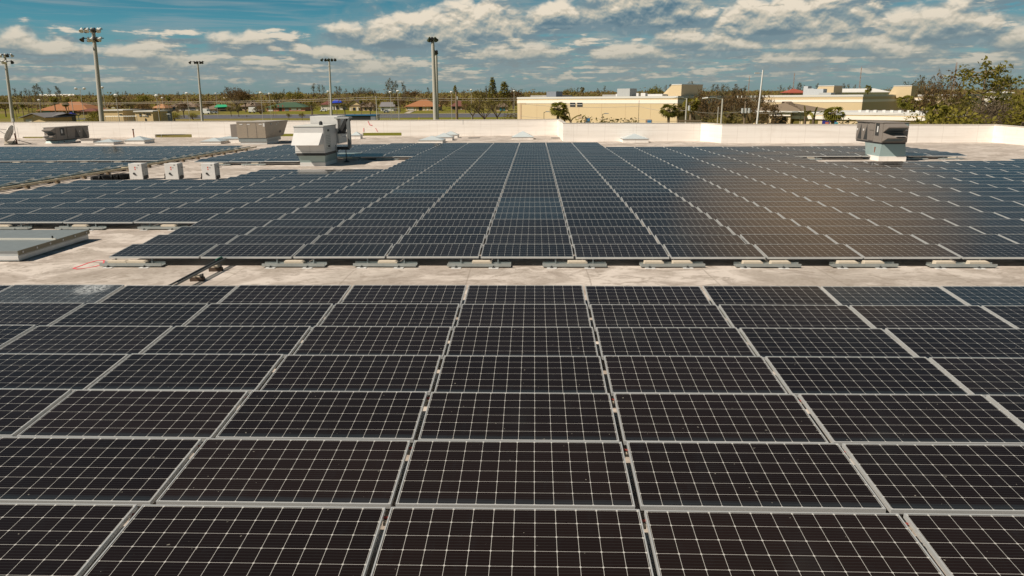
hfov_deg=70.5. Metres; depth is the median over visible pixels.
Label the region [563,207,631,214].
solar panel
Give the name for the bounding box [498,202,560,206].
solar panel
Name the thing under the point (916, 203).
solar panel
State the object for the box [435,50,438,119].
stadium light
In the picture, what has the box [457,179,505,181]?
solar panel
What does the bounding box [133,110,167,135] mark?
ticket booth
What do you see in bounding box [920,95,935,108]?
palm tree
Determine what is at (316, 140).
air handler
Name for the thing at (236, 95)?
bare tree
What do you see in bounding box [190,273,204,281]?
support block
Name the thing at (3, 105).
leafy tree
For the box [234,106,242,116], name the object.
leafy tree
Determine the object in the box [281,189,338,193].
solar panel
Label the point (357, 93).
bare tree
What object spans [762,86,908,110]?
school block
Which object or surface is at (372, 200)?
solar panel
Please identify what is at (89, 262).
paint outline
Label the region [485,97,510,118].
bare tree
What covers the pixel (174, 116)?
bush
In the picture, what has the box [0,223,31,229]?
ballast tray
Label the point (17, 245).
roof hatch
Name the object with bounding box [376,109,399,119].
chain link fence
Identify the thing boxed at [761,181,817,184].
solar panel
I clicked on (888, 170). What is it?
solar panel
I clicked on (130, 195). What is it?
solar panel
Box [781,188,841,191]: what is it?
solar panel
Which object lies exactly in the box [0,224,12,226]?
concrete block
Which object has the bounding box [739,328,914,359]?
solar panel
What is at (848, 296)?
solar panel
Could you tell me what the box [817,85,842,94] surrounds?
roof tower
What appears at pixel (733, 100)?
bare tree
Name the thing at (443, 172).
solar panel
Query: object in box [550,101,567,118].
palm tree
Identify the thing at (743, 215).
solar panel
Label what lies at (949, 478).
solar panel
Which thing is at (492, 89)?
conifer tree
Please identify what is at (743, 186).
solar panel
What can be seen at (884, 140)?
rooftop unit
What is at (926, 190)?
solar panel
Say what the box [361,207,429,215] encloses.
solar panel
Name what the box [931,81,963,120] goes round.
bare tree
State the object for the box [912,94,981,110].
school rear block
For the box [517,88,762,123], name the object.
school hall
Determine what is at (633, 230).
solar panel
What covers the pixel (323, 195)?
solar panel
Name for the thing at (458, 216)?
solar panel
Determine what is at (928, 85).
bare tree
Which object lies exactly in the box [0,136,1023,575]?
roof deck
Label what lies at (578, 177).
solar panel
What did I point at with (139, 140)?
skylight
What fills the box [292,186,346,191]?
solar panel
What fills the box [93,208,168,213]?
solar panel
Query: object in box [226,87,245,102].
bare tree
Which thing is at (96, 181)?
solar panel
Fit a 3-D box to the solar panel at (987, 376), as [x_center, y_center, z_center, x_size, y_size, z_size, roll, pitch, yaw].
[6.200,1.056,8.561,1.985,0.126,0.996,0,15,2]
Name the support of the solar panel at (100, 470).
on the panel clamp
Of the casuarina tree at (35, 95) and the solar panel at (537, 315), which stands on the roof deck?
the solar panel at (537, 315)
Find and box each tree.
[0,98,13,116]
[11,87,18,113]
[17,102,24,115]
[23,88,28,112]
[27,91,35,112]
[32,85,40,109]
[33,83,43,108]
[38,88,46,107]
[49,96,57,111]
[61,101,68,112]
[107,94,125,108]
[120,99,136,108]
[131,95,153,103]
[133,101,153,108]
[165,96,170,109]
[175,102,188,117]
[202,99,213,108]
[218,86,244,111]
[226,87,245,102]
[226,106,233,115]
[234,91,254,111]
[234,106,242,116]
[267,91,285,103]
[285,91,303,101]
[305,102,318,114]
[338,102,350,114]
[348,88,365,98]
[361,88,377,98]
[362,100,377,113]
[385,78,391,101]
[391,80,399,100]
[393,99,406,111]
[404,89,419,99]
[439,95,448,110]
[452,85,457,100]
[460,101,482,118]
[465,94,504,118]
[470,89,488,106]
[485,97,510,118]
[486,77,497,104]
[496,81,512,103]
[503,87,522,108]
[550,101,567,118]
[559,109,568,120]
[562,88,577,95]
[647,84,662,93]
[658,103,677,122]
[672,105,687,122]
[683,98,700,122]
[687,93,715,122]
[692,87,735,122]
[699,89,742,123]
[714,88,760,123]
[715,84,739,95]
[720,111,733,123]
[732,89,774,123]
[750,101,783,123]
[823,106,845,123]
[864,85,871,94]
[896,95,914,111]
[902,81,931,93]
[904,100,921,111]
[909,67,965,121]
[913,78,943,93]
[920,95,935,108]
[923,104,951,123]
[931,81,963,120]
[931,92,974,121]
[937,55,1023,116]
[985,73,1019,114]
[1002,93,1023,117]
[1009,89,1023,101]
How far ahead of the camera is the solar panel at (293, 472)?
6.45 m
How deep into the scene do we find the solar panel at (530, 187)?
27.55 m
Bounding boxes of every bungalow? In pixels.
[152,104,173,109]
[170,102,207,110]
[198,104,243,110]
[241,101,264,109]
[265,102,312,110]
[319,101,329,109]
[332,101,347,109]
[361,102,377,110]
[379,102,397,110]
[404,99,440,110]
[450,101,467,109]
[495,102,507,110]
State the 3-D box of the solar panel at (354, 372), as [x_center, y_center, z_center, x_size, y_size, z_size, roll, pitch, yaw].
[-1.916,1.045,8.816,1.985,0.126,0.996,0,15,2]
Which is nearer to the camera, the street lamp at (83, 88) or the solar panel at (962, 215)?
the solar panel at (962, 215)
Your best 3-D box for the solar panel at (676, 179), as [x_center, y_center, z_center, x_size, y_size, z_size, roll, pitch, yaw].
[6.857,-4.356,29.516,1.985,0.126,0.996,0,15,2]
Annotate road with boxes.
[79,114,515,118]
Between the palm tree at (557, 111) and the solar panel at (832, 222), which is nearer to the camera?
the solar panel at (832, 222)
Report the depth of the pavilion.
150.21 m
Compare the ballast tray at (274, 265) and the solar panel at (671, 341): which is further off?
the ballast tray at (274, 265)
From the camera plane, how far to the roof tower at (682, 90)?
137.65 m
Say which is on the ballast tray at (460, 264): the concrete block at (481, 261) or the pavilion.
the concrete block at (481, 261)
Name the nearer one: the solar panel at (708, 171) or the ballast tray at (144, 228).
the ballast tray at (144, 228)
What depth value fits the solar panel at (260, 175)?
32.56 m
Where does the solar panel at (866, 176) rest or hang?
on the roof deck
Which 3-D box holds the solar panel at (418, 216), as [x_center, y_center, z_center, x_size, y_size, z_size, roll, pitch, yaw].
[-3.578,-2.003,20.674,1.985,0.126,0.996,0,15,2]
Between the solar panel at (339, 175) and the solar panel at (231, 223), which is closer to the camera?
the solar panel at (231, 223)
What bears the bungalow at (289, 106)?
on the ground
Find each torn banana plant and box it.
[560,111,580,122]
[800,106,811,123]
[807,107,822,123]
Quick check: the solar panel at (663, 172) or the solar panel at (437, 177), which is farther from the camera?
the solar panel at (663, 172)
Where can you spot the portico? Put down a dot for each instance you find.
(89, 110)
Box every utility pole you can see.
[455,92,457,119]
[672,97,690,122]
[702,97,722,123]
[737,96,755,123]
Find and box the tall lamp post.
[754,70,763,123]
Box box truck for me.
[248,107,256,112]
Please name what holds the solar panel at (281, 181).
on the roof deck
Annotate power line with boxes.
[0,97,499,102]
[0,99,505,103]
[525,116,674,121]
[526,104,901,114]
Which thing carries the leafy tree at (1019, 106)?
on the ground
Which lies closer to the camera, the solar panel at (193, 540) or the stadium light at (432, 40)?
the solar panel at (193, 540)
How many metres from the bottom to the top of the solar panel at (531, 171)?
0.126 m
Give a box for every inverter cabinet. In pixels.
[128,163,148,179]
[164,163,183,179]
[200,163,220,179]
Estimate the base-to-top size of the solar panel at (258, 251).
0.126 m
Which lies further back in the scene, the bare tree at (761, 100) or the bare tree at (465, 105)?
the bare tree at (465, 105)
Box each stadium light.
[0,53,14,121]
[79,28,104,121]
[188,61,203,120]
[320,58,336,114]
[427,37,437,119]
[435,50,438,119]
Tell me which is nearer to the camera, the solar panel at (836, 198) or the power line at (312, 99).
the solar panel at (836, 198)
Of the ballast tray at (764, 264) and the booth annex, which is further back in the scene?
the booth annex
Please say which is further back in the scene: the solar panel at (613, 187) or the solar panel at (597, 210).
the solar panel at (613, 187)
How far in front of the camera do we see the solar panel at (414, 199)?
24.29 m
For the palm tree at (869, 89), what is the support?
on the ground
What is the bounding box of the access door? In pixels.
[325,128,331,150]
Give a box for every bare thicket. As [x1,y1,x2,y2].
[945,100,994,120]
[948,106,1006,123]
[959,95,1019,125]
[966,107,1023,124]
[969,98,1021,124]
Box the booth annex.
[167,110,172,120]
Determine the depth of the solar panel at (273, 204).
23.22 m
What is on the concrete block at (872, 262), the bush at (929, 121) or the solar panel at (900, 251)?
the solar panel at (900, 251)
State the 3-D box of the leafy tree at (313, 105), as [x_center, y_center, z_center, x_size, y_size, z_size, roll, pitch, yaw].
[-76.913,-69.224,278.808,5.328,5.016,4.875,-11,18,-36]
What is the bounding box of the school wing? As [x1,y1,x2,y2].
[786,110,928,123]
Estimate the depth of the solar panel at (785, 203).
22.75 m
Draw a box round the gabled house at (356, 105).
[347,100,364,110]
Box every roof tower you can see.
[663,84,702,95]
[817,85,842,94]
[889,85,918,97]
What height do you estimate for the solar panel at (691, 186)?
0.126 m
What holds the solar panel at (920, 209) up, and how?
on the roof deck
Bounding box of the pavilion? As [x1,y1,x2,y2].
[18,112,75,121]
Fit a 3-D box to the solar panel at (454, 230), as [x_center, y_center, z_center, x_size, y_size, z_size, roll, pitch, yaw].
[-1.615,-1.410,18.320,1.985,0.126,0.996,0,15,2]
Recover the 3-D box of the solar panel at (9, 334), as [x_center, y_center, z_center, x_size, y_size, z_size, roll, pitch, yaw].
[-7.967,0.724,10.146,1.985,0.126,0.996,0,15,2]
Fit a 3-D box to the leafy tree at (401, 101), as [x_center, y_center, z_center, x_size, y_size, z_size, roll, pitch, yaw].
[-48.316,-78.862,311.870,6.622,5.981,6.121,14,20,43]
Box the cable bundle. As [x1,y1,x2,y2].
[90,173,128,179]
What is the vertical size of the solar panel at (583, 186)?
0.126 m
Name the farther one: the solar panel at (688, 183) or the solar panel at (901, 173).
the solar panel at (901, 173)
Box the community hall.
[36,102,108,113]
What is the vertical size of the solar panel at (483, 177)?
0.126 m
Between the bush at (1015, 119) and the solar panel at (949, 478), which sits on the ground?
the bush at (1015, 119)
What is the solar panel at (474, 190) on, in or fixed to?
on the roof deck
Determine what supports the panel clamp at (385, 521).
on the roof deck
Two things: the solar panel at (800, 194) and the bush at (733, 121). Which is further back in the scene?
the bush at (733, 121)
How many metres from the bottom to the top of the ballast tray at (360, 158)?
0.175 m
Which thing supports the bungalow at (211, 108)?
on the ground
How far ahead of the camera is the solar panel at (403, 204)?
23.11 m
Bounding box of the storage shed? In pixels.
[103,109,141,120]
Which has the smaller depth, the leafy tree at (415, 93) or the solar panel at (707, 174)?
the solar panel at (707, 174)
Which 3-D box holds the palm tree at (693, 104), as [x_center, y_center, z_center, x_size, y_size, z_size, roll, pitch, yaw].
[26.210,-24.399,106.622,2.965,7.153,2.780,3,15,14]
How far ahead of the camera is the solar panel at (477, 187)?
27.63 m
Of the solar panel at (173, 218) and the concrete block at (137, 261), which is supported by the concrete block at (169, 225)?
the solar panel at (173, 218)
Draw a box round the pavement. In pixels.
[259,113,478,114]
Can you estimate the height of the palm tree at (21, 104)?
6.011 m
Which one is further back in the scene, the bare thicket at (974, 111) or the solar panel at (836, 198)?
the bare thicket at (974, 111)
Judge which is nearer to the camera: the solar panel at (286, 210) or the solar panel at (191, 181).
the solar panel at (286, 210)
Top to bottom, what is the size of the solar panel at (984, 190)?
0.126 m
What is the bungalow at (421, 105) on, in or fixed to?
on the ground
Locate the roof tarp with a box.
[214,105,226,107]
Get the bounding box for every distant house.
[780,89,802,94]
[842,88,889,94]
[984,91,1013,103]
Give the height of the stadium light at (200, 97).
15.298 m
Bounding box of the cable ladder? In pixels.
[169,256,225,284]
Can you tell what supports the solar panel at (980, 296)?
on the roof deck
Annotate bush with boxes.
[87,110,98,121]
[172,113,183,120]
[252,104,267,113]
[502,111,516,118]
[575,114,619,122]
[620,117,638,122]
[698,115,723,122]
[708,114,759,123]
[745,117,788,123]
[900,100,977,123]
[920,108,986,123]
[948,113,1000,124]
[958,97,1023,125]
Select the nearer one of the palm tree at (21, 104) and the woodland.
the palm tree at (21, 104)
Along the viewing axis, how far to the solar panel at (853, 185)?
27.20 m
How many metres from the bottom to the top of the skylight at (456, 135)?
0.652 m
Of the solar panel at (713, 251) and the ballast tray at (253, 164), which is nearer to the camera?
the solar panel at (713, 251)
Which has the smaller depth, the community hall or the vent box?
the vent box
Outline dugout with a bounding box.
[345,114,379,119]
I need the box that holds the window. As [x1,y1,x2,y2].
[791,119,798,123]
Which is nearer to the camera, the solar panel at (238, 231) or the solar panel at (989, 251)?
the solar panel at (989, 251)
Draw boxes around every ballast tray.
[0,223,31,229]
[55,223,106,230]
[99,258,165,267]
[137,223,187,230]
[241,162,265,165]
[262,258,326,268]
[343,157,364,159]
[353,258,417,268]
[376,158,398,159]
[447,258,510,268]
[542,259,606,268]
[639,259,704,268]
[733,259,801,268]
[829,259,898,268]
[926,259,997,268]
[938,156,962,159]
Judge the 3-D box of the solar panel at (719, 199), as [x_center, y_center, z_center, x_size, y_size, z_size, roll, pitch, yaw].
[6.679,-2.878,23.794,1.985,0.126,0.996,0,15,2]
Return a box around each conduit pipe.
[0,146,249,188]
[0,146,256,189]
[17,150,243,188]
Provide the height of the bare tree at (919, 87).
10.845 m
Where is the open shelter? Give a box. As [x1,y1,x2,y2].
[53,113,79,121]
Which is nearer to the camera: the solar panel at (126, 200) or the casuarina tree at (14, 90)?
the solar panel at (126, 200)
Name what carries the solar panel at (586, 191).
on the roof deck
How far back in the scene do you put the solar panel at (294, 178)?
31.30 m
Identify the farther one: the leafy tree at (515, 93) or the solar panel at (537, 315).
the leafy tree at (515, 93)
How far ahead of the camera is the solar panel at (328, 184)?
28.94 m
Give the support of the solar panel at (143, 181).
on the roof deck
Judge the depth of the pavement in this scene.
282.19 m
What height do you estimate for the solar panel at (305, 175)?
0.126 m
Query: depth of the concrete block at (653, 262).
15.34 m
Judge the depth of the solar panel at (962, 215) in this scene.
20.27 m
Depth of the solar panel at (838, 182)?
28.40 m
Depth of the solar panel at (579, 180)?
29.81 m
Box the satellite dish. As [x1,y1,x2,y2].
[0,125,31,144]
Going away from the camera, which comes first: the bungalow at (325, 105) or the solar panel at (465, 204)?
the solar panel at (465, 204)
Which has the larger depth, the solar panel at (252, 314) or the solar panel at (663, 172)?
the solar panel at (663, 172)
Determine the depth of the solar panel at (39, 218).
20.95 m
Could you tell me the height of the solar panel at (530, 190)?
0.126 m
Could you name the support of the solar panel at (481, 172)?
on the roof deck
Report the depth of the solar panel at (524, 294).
12.20 m
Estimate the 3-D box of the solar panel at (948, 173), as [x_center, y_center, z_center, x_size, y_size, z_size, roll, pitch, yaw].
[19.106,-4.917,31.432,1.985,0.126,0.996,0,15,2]
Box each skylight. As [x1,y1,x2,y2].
[94,139,123,144]
[124,136,154,143]
[200,138,227,143]
[220,136,239,142]
[351,131,362,138]
[418,136,445,142]
[436,133,454,140]
[446,131,458,137]
[512,131,533,139]
[620,134,648,142]
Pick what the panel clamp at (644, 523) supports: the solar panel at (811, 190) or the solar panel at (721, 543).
the solar panel at (721, 543)
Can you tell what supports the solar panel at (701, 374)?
on the roof deck
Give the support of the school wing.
on the ground
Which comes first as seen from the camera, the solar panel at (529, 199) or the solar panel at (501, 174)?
the solar panel at (529, 199)
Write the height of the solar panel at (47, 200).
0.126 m
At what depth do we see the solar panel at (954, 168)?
33.85 m
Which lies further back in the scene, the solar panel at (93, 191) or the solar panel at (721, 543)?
the solar panel at (93, 191)
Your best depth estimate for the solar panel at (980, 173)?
31.51 m
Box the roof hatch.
[0,230,89,260]
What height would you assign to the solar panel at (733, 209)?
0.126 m
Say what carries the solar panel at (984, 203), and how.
on the roof deck
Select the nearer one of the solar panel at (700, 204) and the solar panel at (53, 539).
the solar panel at (53, 539)
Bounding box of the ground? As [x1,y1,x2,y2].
[0,90,1021,137]
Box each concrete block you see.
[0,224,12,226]
[72,224,89,226]
[108,260,127,262]
[127,260,148,262]
[161,224,177,226]
[284,260,305,262]
[378,260,398,262]
[472,260,491,263]
[567,260,587,263]
[643,260,663,263]
[672,260,692,263]
[741,260,762,263]
[769,260,790,263]
[836,260,858,263]
[861,260,884,263]
[932,260,955,263]
[966,260,989,263]
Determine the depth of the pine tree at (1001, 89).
98.85 m
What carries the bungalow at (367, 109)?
on the ground
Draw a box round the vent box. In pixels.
[80,138,100,142]
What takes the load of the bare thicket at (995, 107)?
on the ground
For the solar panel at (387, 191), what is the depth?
26.64 m
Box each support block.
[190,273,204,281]
[209,264,222,271]
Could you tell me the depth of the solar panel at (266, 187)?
27.90 m
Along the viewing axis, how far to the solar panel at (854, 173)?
31.74 m
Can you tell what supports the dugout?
on the ground
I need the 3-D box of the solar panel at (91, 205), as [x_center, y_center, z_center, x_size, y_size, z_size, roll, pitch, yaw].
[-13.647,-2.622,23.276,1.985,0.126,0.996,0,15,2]
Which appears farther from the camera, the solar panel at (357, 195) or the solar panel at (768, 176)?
the solar panel at (768, 176)
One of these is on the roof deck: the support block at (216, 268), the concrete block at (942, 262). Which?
the support block at (216, 268)
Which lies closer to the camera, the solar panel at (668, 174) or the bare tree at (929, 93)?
the solar panel at (668, 174)
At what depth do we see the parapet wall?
62.92 m
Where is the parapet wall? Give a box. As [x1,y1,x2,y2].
[0,119,1023,144]
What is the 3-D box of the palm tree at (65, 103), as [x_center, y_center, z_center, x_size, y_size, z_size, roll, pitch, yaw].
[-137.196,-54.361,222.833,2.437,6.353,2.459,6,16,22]
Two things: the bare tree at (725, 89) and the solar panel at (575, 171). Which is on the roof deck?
the solar panel at (575, 171)
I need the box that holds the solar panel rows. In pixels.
[0,142,1023,291]
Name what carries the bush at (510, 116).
on the ground
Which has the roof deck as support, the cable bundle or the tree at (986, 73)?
the cable bundle
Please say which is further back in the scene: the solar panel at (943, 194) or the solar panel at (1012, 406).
the solar panel at (943, 194)
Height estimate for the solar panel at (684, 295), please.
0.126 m
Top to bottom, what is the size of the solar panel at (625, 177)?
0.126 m
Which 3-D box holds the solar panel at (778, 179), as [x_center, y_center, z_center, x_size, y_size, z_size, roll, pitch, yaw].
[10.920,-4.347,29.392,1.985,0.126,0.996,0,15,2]
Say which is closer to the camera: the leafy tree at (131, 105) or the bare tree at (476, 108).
the bare tree at (476, 108)
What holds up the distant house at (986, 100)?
on the ground
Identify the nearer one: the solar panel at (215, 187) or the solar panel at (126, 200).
the solar panel at (126, 200)
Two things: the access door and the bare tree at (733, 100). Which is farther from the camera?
the bare tree at (733, 100)
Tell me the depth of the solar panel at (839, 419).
7.44 m
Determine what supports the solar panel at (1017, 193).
on the roof deck
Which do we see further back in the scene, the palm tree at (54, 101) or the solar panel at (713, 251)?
the palm tree at (54, 101)
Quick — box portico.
[76,108,98,114]
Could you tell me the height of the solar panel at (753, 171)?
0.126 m
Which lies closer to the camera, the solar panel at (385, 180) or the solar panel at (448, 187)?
the solar panel at (448, 187)
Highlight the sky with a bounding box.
[0,0,1023,95]
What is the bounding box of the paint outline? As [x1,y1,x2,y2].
[73,260,104,268]
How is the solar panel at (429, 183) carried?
on the roof deck
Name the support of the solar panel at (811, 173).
on the roof deck
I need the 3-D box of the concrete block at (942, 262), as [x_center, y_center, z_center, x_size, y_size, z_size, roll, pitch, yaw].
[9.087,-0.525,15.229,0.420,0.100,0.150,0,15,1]
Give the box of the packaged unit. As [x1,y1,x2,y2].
[230,120,287,144]
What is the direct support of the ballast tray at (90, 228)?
on the roof deck
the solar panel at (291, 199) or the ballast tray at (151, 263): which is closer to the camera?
the ballast tray at (151, 263)
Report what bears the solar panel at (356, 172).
on the roof deck
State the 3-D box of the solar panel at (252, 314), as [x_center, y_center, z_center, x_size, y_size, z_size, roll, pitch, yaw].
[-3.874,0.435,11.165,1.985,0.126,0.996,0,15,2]
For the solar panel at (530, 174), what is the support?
on the roof deck
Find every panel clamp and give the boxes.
[383,516,387,525]
[642,519,645,528]
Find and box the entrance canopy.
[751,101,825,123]
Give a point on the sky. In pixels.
(266, 46)
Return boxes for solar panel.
[0,175,51,179]
[0,194,50,197]
[0,203,63,207]
[0,208,40,213]
[0,213,82,222]
[0,285,124,303]
[0,303,84,326]
[0,325,35,347]
[0,325,172,354]
[0,353,128,391]
[0,388,71,436]
[0,437,201,505]
[0,503,137,575]
[9,190,70,193]
[16,389,247,441]
[17,198,86,202]
[30,208,104,213]
[32,186,89,189]
[42,194,105,197]
[50,183,107,186]
[51,303,207,327]
[53,202,125,207]
[63,190,123,193]
[63,214,148,222]
[70,180,122,182]
[79,198,144,202]
[83,186,140,189]
[84,504,385,575]
[87,353,283,393]
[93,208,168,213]
[98,194,161,197]
[100,285,237,304]
[102,183,155,186]
[109,244,217,257]
[116,190,176,193]
[116,202,186,207]
[117,180,169,182]
[134,186,191,189]
[134,213,217,222]
[138,198,202,202]
[143,235,237,244]
[143,326,310,357]
[152,183,204,186]
[155,193,217,197]
[156,438,409,508]
[161,208,233,213]
[165,180,217,182]
[167,227,255,235]
[170,189,230,193]
[179,202,248,207]
[185,303,332,329]
[186,186,243,189]
[190,220,271,226]
[196,198,261,202]
[201,182,254,185]
[201,244,304,258]
[208,213,285,219]
[211,193,273,197]
[213,180,264,182]
[215,390,426,442]
[220,285,350,307]
[225,177,274,179]
[227,190,283,193]
[227,207,298,213]
[227,235,319,244]
[236,174,283,176]
[238,186,294,189]
[241,202,309,207]
[247,172,291,174]
[247,227,332,235]
[251,182,303,185]
[257,197,320,202]
[261,355,440,394]
[262,180,312,182]
[264,219,344,227]
[270,193,329,197]
[272,177,320,179]
[280,213,354,219]
[281,174,328,176]
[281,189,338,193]
[291,171,335,173]
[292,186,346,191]
[293,207,363,213]
[293,244,392,257]
[293,326,450,358]
[301,182,353,185]
[306,202,371,210]
[311,179,360,182]
[313,235,402,247]
[317,198,379,204]
[319,176,366,179]
[319,303,458,329]
[326,174,372,176]
[327,193,386,200]
[327,227,409,238]
[334,171,378,175]
[337,189,392,193]
[339,219,417,228]
[341,285,465,307]
[345,186,398,189]
[351,213,423,222]
[352,182,403,185]
[360,179,408,182]
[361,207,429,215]
[366,176,413,179]
[370,202,434,210]
[370,507,653,575]
[373,174,417,176]
[377,171,421,173]
[378,197,439,204]
[384,193,443,199]
[387,243,481,257]
[391,189,447,195]
[395,440,634,508]
[397,185,450,191]
[398,234,484,247]
[403,182,454,186]
[408,179,456,183]
[408,226,488,237]
[413,176,459,180]
[415,219,490,229]
[417,174,462,177]
[418,392,618,441]
[421,171,464,175]
[422,213,492,221]
[428,207,495,215]
[434,202,497,209]
[434,355,606,392]
[439,197,498,204]
[443,193,500,199]
[447,189,501,194]
[447,326,597,355]
[451,185,503,191]
[454,182,504,184]
[456,304,590,326]
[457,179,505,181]
[460,176,506,179]
[463,173,507,176]
[464,285,585,303]
[465,171,508,173]
[481,244,572,258]
[485,235,570,243]
[489,226,567,234]
[491,219,565,225]
[494,213,563,218]
[496,207,562,212]
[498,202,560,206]
[500,197,559,201]
[501,193,558,196]
[503,189,557,192]
[504,185,556,188]
[505,182,555,184]
[507,179,554,181]
[508,176,553,178]
[509,173,553,175]
[510,171,552,172]
[554,171,596,172]
[554,173,599,175]
[555,176,601,179]
[556,179,604,183]
[557,182,606,187]
[557,185,610,190]
[559,189,613,195]
[559,193,617,199]
[561,197,621,202]
[562,202,626,209]
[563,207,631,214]
[565,213,636,222]
[567,219,642,229]
[569,226,649,238]
[571,235,657,247]
[573,244,668,258]
[585,286,710,308]
[590,304,730,330]
[596,327,754,359]
[597,170,641,174]
[600,173,645,176]
[602,176,649,180]
[604,355,787,395]
[605,179,653,184]
[607,181,659,187]
[610,185,664,190]
[614,189,670,195]
[614,393,828,444]
[617,193,676,199]
[621,197,683,203]
[625,201,691,209]
[627,441,885,512]
[630,207,700,215]
[635,213,709,222]
[641,219,720,229]
[642,171,686,175]
[644,510,943,575]
[645,173,692,175]
[648,226,733,237]
[649,176,697,180]
[654,178,704,182]
[655,235,745,246]
[659,181,711,185]
[663,244,765,258]
[664,185,719,188]
[669,189,726,195]
[675,192,735,197]
[682,196,747,204]
[686,170,732,172]
[689,202,756,209]
[691,173,738,175]
[697,175,745,178]
[697,206,769,215]
[702,286,838,308]
[703,178,754,181]
[706,212,783,219]
[710,181,764,184]
[716,219,798,226]
[717,185,773,188]
[719,304,871,331]
[725,188,784,192]
[727,226,815,237]
[730,170,777,172]
[734,192,797,196]
[737,173,784,175]
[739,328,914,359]
[740,234,835,244]
[743,197,808,201]
[745,175,794,178]
[753,178,805,180]
[753,201,822,206]
[754,244,862,258]
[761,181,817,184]
[765,206,840,212]
[765,356,968,396]
[771,185,828,187]
[775,170,821,172]
[777,213,857,218]
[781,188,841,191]
[784,172,832,174]
[791,219,876,226]
[792,175,843,177]
[792,192,855,196]
[798,394,1023,445]
[802,178,857,180]
[804,196,872,201]
[807,226,899,234]
[813,181,868,184]
[818,201,892,206]
[820,170,866,172]
[821,286,965,306]
[825,184,884,187]
[825,234,925,244]
[830,172,880,175]
[833,207,908,212]
[837,188,900,191]
[841,175,893,177]
[842,443,1023,514]
[846,244,960,258]
[849,212,932,218]
[849,305,1013,332]
[851,192,916,196]
[853,178,908,180]
[865,170,912,171]
[865,181,922,183]
[866,196,936,200]
[867,219,955,226]
[876,172,927,174]
[879,184,940,187]
[882,201,956,206]
[885,328,1023,358]
[888,226,983,234]
[889,175,943,177]
[894,188,958,191]
[897,167,942,169]
[901,206,980,212]
[903,513,1023,575]
[904,178,959,180]
[910,192,977,195]
[911,169,959,171]
[911,234,1016,244]
[918,181,975,183]
[921,212,1007,219]
[923,172,975,174]
[928,196,1001,201]
[929,357,1023,396]
[933,184,996,187]
[938,175,990,177]
[938,244,1023,258]
[940,286,1023,306]
[941,167,988,169]
[944,219,1023,226]
[948,201,1023,205]
[951,188,1014,191]
[953,177,1011,180]
[955,169,1006,171]
[969,206,1023,212]
[969,226,1023,234]
[970,172,1021,174]
[970,191,1023,195]
[971,181,1023,183]
[981,305,1023,327]
[986,395,1023,427]
[994,212,1023,218]
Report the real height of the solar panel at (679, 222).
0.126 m
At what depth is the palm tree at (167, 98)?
294.38 m
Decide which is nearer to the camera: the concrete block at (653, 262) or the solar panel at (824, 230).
the concrete block at (653, 262)
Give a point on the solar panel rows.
(574, 156)
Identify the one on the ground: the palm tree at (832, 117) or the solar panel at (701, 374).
the palm tree at (832, 117)
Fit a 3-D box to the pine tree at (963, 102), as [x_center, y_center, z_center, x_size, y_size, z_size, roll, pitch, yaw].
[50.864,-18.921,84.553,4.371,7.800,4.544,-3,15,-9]
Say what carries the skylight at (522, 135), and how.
on the roof deck
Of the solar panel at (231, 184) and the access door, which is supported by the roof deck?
the solar panel at (231, 184)
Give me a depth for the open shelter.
157.19 m
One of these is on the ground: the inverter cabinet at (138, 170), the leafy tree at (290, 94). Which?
the leafy tree at (290, 94)
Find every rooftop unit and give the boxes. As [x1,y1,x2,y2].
[42,125,88,143]
[856,120,910,160]
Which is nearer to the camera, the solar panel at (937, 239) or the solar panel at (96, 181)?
the solar panel at (937, 239)
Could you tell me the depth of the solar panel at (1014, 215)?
20.32 m
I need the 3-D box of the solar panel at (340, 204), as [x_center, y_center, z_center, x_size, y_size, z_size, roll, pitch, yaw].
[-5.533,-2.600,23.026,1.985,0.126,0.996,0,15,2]
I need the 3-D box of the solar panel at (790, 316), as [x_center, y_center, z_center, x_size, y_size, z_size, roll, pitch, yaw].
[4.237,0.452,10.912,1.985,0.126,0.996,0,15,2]
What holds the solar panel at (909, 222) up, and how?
on the roof deck
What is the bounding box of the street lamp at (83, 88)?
[74,87,85,120]
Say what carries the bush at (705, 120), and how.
on the ground
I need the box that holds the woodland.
[0,86,1023,109]
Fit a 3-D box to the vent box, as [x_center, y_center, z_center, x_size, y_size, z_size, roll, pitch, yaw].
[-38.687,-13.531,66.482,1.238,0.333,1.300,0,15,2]
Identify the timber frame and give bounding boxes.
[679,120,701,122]
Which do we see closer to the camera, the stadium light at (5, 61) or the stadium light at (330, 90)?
the stadium light at (5, 61)
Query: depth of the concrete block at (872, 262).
15.20 m
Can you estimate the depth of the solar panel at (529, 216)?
20.66 m
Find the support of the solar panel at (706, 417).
on the panel clamp
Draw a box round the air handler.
[291,115,351,165]
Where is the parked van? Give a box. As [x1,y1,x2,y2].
[203,109,211,113]
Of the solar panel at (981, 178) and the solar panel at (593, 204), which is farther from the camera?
the solar panel at (981, 178)
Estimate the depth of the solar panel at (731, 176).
30.86 m
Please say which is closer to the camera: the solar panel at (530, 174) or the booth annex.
the solar panel at (530, 174)
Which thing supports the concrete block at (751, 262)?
on the ballast tray at (764, 264)
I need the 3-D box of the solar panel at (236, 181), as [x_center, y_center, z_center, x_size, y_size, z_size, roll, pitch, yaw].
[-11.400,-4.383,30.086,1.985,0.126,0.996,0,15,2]
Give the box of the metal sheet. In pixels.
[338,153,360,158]
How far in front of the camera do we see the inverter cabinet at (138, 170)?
33.51 m

